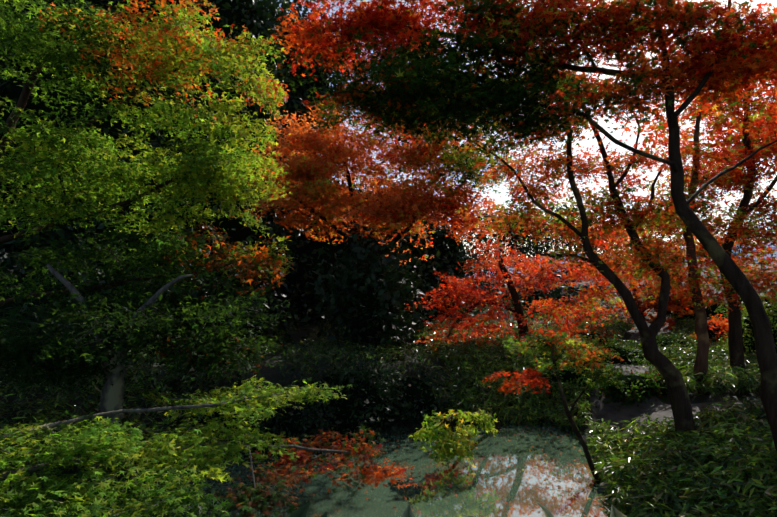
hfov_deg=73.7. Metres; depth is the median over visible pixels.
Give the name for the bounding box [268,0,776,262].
sky
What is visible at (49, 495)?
maple tree
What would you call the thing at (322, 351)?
bushes
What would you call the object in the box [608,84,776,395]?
maple tree
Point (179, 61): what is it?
maple tree
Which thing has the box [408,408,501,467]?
bush
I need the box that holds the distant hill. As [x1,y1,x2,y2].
[465,240,776,277]
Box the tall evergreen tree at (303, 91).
[259,0,380,254]
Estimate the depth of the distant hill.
696.40 m
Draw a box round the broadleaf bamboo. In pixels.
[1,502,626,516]
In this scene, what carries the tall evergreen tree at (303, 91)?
on the ground at (266, 371)
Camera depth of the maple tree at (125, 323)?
5.55 m
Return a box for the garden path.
[589,271,776,437]
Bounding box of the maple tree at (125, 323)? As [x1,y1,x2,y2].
[0,264,295,423]
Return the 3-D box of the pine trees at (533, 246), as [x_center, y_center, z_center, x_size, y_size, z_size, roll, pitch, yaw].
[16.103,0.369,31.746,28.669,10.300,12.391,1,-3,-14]
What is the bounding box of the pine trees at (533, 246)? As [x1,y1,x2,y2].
[449,191,776,284]
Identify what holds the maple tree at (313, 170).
on the ground at (266, 371)
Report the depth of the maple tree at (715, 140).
12.86 m
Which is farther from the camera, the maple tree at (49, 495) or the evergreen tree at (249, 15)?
the evergreen tree at (249, 15)
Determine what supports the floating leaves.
on the pond water
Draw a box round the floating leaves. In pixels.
[135,426,602,515]
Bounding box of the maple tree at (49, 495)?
[0,375,417,516]
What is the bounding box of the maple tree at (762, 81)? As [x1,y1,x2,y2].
[717,45,776,99]
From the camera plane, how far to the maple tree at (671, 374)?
7.04 m
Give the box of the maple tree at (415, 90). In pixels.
[271,0,776,451]
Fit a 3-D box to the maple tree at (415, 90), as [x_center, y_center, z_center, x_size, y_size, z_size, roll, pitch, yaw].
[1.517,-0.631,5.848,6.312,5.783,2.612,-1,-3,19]
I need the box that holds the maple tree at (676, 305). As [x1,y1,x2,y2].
[569,201,776,328]
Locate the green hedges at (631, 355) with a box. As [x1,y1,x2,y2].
[531,273,776,391]
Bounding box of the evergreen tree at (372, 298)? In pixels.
[246,153,660,360]
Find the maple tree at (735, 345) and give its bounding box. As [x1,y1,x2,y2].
[656,13,776,371]
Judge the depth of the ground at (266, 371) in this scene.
9.27 m
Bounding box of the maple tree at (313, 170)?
[234,74,544,267]
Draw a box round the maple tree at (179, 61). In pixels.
[0,0,297,319]
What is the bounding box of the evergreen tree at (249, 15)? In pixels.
[0,0,342,360]
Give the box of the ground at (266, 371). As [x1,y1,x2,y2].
[0,252,776,516]
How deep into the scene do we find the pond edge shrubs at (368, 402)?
8.45 m
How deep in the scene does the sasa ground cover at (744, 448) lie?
6.25 m
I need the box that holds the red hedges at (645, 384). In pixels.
[558,314,728,410]
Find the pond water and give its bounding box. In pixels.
[48,420,630,516]
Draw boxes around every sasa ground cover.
[0,272,299,516]
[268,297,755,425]
[421,315,776,516]
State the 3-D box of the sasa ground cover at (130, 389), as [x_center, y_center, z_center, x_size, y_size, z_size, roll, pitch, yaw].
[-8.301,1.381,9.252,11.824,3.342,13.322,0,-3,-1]
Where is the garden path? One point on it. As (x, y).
(658, 408)
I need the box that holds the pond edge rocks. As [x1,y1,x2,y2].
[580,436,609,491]
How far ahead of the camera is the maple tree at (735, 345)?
8.80 m
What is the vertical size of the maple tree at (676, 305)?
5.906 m
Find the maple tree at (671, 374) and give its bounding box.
[457,68,716,430]
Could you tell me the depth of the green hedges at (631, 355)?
10.46 m
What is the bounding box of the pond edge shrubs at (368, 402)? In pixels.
[0,330,597,460]
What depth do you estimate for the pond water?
6.43 m
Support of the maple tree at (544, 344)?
on the ground at (266, 371)
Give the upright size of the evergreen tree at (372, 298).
11.296 m
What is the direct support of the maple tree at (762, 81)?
on the ground at (266, 371)
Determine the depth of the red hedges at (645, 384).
8.99 m
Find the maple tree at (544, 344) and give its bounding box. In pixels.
[482,327,628,481]
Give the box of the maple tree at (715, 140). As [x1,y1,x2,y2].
[625,91,776,178]

